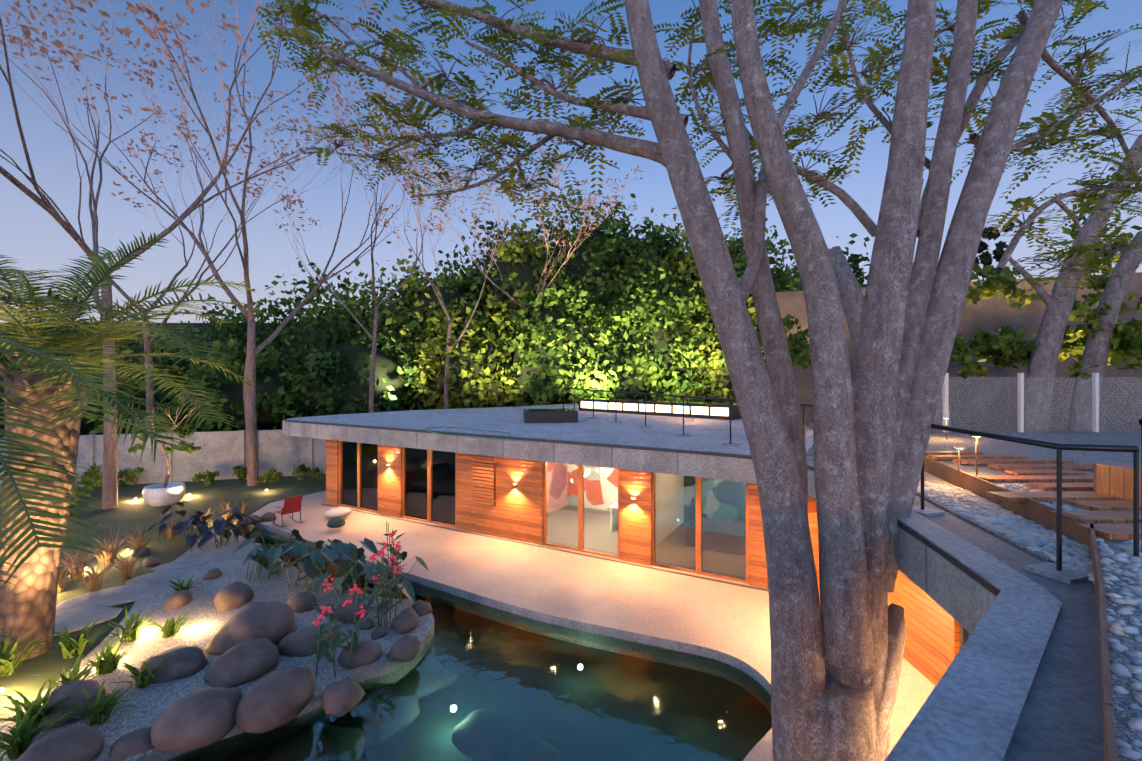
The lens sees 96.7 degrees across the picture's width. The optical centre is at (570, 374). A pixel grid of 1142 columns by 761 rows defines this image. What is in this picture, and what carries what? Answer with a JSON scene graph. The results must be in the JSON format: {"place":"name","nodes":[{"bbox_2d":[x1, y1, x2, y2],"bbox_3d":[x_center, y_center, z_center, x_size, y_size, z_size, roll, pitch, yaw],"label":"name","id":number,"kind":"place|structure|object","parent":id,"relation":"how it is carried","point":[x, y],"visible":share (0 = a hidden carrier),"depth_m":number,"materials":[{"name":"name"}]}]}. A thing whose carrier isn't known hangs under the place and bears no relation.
{"place":"outdoors","nodes":[
{"label":"outdoors","id":0,"kind":"place"},
{"bbox_2d":[0,474,433,760],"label":"garden lawn","id":1,"kind":"structure","parent":0,"point":[130,512],"depth_m":15.01,"materials":[{"name":"grass"}]},
{"bbox_2d":[0,496,251,760],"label":"garden plants","id":2,"kind":"object","parent":1,"relation":"on","point":[20,739],"visible":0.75,"depth_m":8.23,"materials":[{"name":"green plant"}]},
{"bbox_2d":[0,231,285,661],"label":"palm","id":3,"kind":"object","parent":1,"relation":"on","point":[52,337],"depth_m":8.47,"materials":[{"name":"green plant"}]},
{"bbox_2d":[0,239,258,547],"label":"palm fronds","id":4,"kind":"object","parent":3,"relation":"on","point":[25,332],"visible":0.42,"depth_m":8.43,"materials":[{"name":"green"}]},
{"bbox_2d":[0,430,325,490],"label":"garden boundary wall","id":5,"kind":"structure","parent":1,"relation":"on","point":[222,453],"depth_m":23.09,"materials":[{"name":"grey concrete"}]},
{"bbox_2d":[142,482,185,505],"bbox_3d":[-15.182,4.481,18.959,1.280,0.680,1.280,0,0,-1],"label":"garden pot","id":6,"kind":"object","parent":1,"relation":"on","point":[158,494],"visible":1,"depth_m":18.57,"materials":[{"name":"stone"}]},
{"bbox_2d":[105,391,209,487],"bbox_3d":[-15.294,2.441,18.732,2.740,3.590,2.599,0,0,35],"label":"potted tree","id":7,"kind":"object","parent":6,"relation":"in","point":[138,446],"depth_m":18.93,"materials":[{"name":"plant"}]},
{"bbox_2d":[72,462,325,500],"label":"garden shrubs","id":8,"kind":"object","parent":1,"relation":"on","point":[94,472],"visible":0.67,"depth_m":21.97,"materials":[{"name":"green plant"}]},
{"bbox_2d":[0,528,433,760],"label":"gravel ground","id":9,"kind":"structure","parent":1,"relation":"on","point":[150,702],"depth_m":9.30,"materials":[{"name":"grey gravel"}]},
{"bbox_2d":[0,489,266,698],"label":"garden lights","id":10,"kind":"object","parent":9,"relation":"on","point":[16,697],"visible":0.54,"depth_m":9.28,"materials":[{"name":"beige"}]},
{"bbox_2d":[54,543,259,635],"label":"stepping stones","id":11,"kind":"object","parent":9,"relation":"on","point":[77,613],"visible":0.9,"depth_m":10.92,"materials":[{"name":"grey stone"}]},
{"bbox_2d":[16,512,431,760],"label":"boulders","id":12,"kind":"object","parent":9,"relation":"on","point":[245,641],"visible":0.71,"depth_m":7.46,"materials":[{"name":"grey stone"}]},
{"bbox_2d":[142,502,428,608],"bbox_3d":[-7.695,4.273,12.721,10.030,1.047,1.965,0,0,32],"label":"elephant ear","id":13,"kind":"object","parent":9,"relation":"on","point":[272,555],"depth_m":11.68},
{"bbox_2d":[301,522,406,676],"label":"canna plants","id":14,"kind":"object","parent":9,"relation":"on","point":[337,640],"visible":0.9,"depth_m":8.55,"materials":[{"name":"green plant"}]},
{"bbox_2d":[243,353,246,478],"bbox_3d":[-14.884,1.568,23.552,0.537,6.526,0.486,0,0,23],"label":"tree trunk","id":15,"kind":"object","parent":1,"relation":"on","point":[244,394],"visible":0.21,"depth_m":23.37,"materials":[{"name":"brown plant"}]},
{"bbox_2d":[0,0,634,509],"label":"bare tree","id":16,"kind":"object","parent":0,"point":[110,464],"depth_m":22.01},
{"bbox_2d":[0,0,642,246],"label":"tree blossoms","id":17,"kind":"object","parent":16,"relation":"attached to","point":[126,31],"visible":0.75,"depth_m":24.52,"materials":[{"name":"plant"}]},
{"bbox_2d":[166,524,771,760],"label":"pool water","id":18,"kind":"structure","parent":0,"point":[474,681],"depth_m":7.65,"materials":[{"name":"teal liquid"}]},
{"bbox_2d":[287,403,812,454],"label":"roof gravel","id":19,"kind":"structure","parent":0,"point":[711,435],"depth_m":16.78,"materials":[{"name":"grey gravel"}]},
{"bbox_2d":[425,427,529,441],"bbox_3d":[-2.754,1.690,14.505,4.723,0.029,1.481,0,0,39],"label":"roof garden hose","id":20,"kind":"object","parent":19,"relation":"on","point":[475,437],"visible":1,"depth_m":14.21,"materials":[{"name":"grey rubber"}]},
{"bbox_2d":[0,0,1141,322],"label":"sky","id":21,"kind":"structure","parent":0,"point":[29,234],"materials":[{"name":"blue"}]},
{"bbox_2d":[251,491,934,760],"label":"deck","id":22,"kind":"structure","parent":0,"point":[729,624],"depth_m":11.32,"materials":[{"name":"concrete"}]},
{"bbox_2d":[271,505,304,526],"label":"chair legs","id":23,"kind":"object","parent":22,"relation":"on","point":[289,516],"visible":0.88,"depth_m":16.27,"materials":[{"name":"metal"}]},
{"bbox_2d":[275,495,302,514],"bbox_3d":[-9.053,4.146,16.273,0.750,0.550,0.540,0,0,38],"label":"chair seat","id":24,"kind":"object","parent":23,"relation":"attached to","point":[292,504],"visible":1,"depth_m":16.11,"materials":[{"name":"red fabric"}]},
{"bbox_2d":[325,507,351,527],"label":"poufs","id":25,"kind":"object","parent":22,"relation":"on","point":[335,521],"visible":1,"depth_m":16.73,"materials":[{"name":"beige fabric"}]},
{"bbox_2d":[321,504,767,590],"bbox_3d":[-2.178,4.818,14.946,16.186,0.004,0.100,0,0,29],"label":"deck drain grate","id":26,"kind":"object","parent":22,"relation":"on","point":[568,551],"visible":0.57,"depth_m":13.65,"materials":[{"name":"grey"}]},
{"bbox_2d":[326,439,767,587],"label":"wood facade walls","id":27,"kind":"structure","parent":22,"relation":"on","point":[515,513],"depth_m":14.70,"materials":[{"name":"brown wood"}]},
{"bbox_2d":[472,455,495,505],"bbox_3d":[-2.622,3.188,15.294,0.823,1.450,0.100,0,0,29],"label":"facade louvre shutter","id":28,"kind":"object","parent":27,"relation":"attached to","point":[483,485],"visible":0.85,"depth_m":15.24,"materials":[{"name":"brown wood"}]},
{"bbox_2d":[386,465,635,502],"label":"wall lamps","id":29,"kind":"object","parent":27,"relation":"attached to","point":[633,500],"depth_m":14.67,"materials":[{"name":"white"}]},
{"bbox_2d":[339,441,748,583],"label":"door frames","id":30,"kind":"structure","parent":27,"relation":"in","point":[580,548],"depth_m":13.81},
{"bbox_2d":[341,441,745,579],"bbox_3d":[-2.190,3.546,15.227,14.299,2.430,0.012,0,0,29],"label":"facade glass","id":31,"kind":"object","parent":30,"relation":"in","point":[443,487],"visible":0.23,"depth_m":16.18,"materials":[{"name":"clear glass"}]},
{"bbox_2d":[282,420,996,633],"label":"roof slab","id":32,"kind":"structure","parent":27,"relation":"on","point":[963,599],"depth_m":11.64,"materials":[{"name":"grey concrete"}]},
{"bbox_2d":[523,398,740,422],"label":"roof skylights","id":33,"kind":"object","parent":32,"relation":"on","point":[709,410],"visible":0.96,"depth_m":20.26,"materials":[{"name":"white glass"}]},
{"bbox_2d":[285,420,999,595],"bbox_3d":[-1.711,1.738,10.217,11.519,0.065,22.534,0,0,-18],"label":"roof edge","id":34,"kind":"object","parent":32,"relation":"attached to","point":[935,549],"visible":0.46,"depth_m":12.11,"materials":[{"name":"grey concrete"}]},
{"bbox_2d":[691,406,980,475],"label":"bollard lights","id":35,"kind":"object","parent":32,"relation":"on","point":[958,448],"visible":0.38,"depth_m":7.57,"materials":[{"name":"metal"}]},
{"bbox_2d":[563,387,1141,451],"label":"railing","id":36,"kind":"object","parent":32,"relation":"on","point":[1107,448],"visible":0.71,"depth_m":4.80,"materials":[{"name":"black metal"}]},
{"bbox_2d":[807,460,1061,760],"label":"cap","id":37,"kind":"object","parent":32,"relation":"on","point":[972,708],"depth_m":2.88,"materials":[{"name":"grey concrete"}]},
{"bbox_2d":[806,445,1103,760],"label":"walkway","id":38,"kind":"structure","parent":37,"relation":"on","point":[1061,719],"depth_m":2.90,"materials":[{"name":"grey concrete"}]},
{"bbox_2d":[916,471,1084,561],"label":"pebbles","id":39,"kind":"object","parent":37,"relation":"on","point":[929,477],"visible":0.25,"depth_m":5.82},
{"bbox_2d":[924,457,1118,760],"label":"metal edging","id":40,"kind":"object","parent":37,"relation":"on","point":[1037,512],"visible":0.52,"depth_m":5.08,"materials":[{"name":"metal"}]},
{"bbox_2d":[809,422,1141,760],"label":"gravel","id":41,"kind":"structure","parent":32,"relation":"on","point":[938,441],"depth_m":9.29,"materials":[{"name":"grey gravel"}]},
{"bbox_2d":[917,481,1141,760],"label":"terrace pebbles","id":42,"kind":"object","parent":41,"relation":"on","point":[1075,555],"visible":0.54,"depth_m":4.48,"materials":[{"name":"grey gravel"}]},
{"bbox_2d":[925,451,1140,539],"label":"terrace planks","id":43,"kind":"object","parent":41,"relation":"on","point":[1103,494],"visible":0.81,"depth_m":6.15,"materials":[{"name":"brown wood"}]},
{"bbox_2d":[931,373,1141,431],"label":"chain link fence","id":44,"kind":"object","parent":41,"relation":"on","point":[1020,401],"visible":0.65,"depth_m":13.41,"materials":[{"name":"grey metal"}]},
{"bbox_2d":[547,505,745,578],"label":"interior floor","id":45,"kind":"structure","parent":22,"relation":"on","point":[665,558],"depth_m":14.54,"materials":[{"name":"grey"}]},
{"bbox_2d":[609,503,745,555],"bbox_3d":[0.581,4.418,16.361,11.465,0.805,1.622,0,0,28],"label":"interior furniture","id":46,"kind":"object","parent":45,"relation":"on","point":[736,532],"depth_m":14.04,"materials":[{"name":"white"}]},
{"bbox_2d":[808,496,819,596],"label":"corner wall","id":47,"kind":"structure","parent":22,"relation":"on","point":[812,515],"depth_m":10.98,"materials":[{"name":"brown wood"}]},
{"bbox_2d":[888,570,970,685],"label":"wing wall","id":48,"kind":"structure","parent":22,"relation":"on","point":[937,635],"depth_m":8.05,"materials":[{"name":"brown wood"}]},
{"bbox_2d":[547,462,745,544],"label":"interior walls","id":49,"kind":"structure","parent":0,"point":[663,495],"depth_m":16.41,"materials":[{"name":"white"}]},
{"bbox_2d":[256,0,1141,760],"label":"tree","id":50,"kind":"object","parent":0,"point":[836,662],"depth_m":6.36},
{"bbox_2d":[574,389,1141,583],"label":"railing posts","id":51,"kind":"object","parent":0,"point":[1058,571],"visible":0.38,"depth_m":4.34,"materials":[{"name":"black metal"}]},
{"bbox_2d":[828,134,1141,431],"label":"tree trunks","id":52,"kind":"object","parent":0,"point":[1042,365],"visible":0.42,"depth_m":14.26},
{"bbox_3d":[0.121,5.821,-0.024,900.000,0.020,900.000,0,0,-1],"label":"ground","id":53,"kind":"structure","parent":0,"visible":0},
{"bbox_2d":[0,228,765,434],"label":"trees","id":54,"kind":"object","parent":53,"relation":"on","point":[524,272],"visible":0.21,"depth_m":31.31,"materials":[{"name":"green plant"}]},
{"bbox_2d":[975,222,1024,280],"bbox_3d":[33.176,-6.941,40.582,6.255,9.371,6.069,0,0,-1],"label":"foliage","id":55,"kind":"object","parent":54,"relation":"on","point":[986,258],"visible":0.17,"depth_m":39.52,"materials":[{"name":"black"}]},
{"bbox_2d":[0,186,869,436],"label":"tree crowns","id":56,"kind":"object","parent":53,"relation":"on","point":[642,275],"visible":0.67,"depth_m":31.34,"materials":[{"name":"green plant"}]},
{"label":"ground bank","id":57,"kind":"structure","parent":0,"visible":0},
{"bbox_2d":[756,198,1141,379],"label":"shrubs","id":58,"kind":"object","parent":57,"relation":"on","point":[1008,349],"depth_m":15.18,"materials":[{"name":"green plant"}]},
{"bbox_2d":[775,272,1141,431],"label":"wall","id":59,"kind":"structure","parent":57,"relation":"on","point":[990,315],"depth_m":19.16,"materials":[{"name":"concrete"}]}
]}

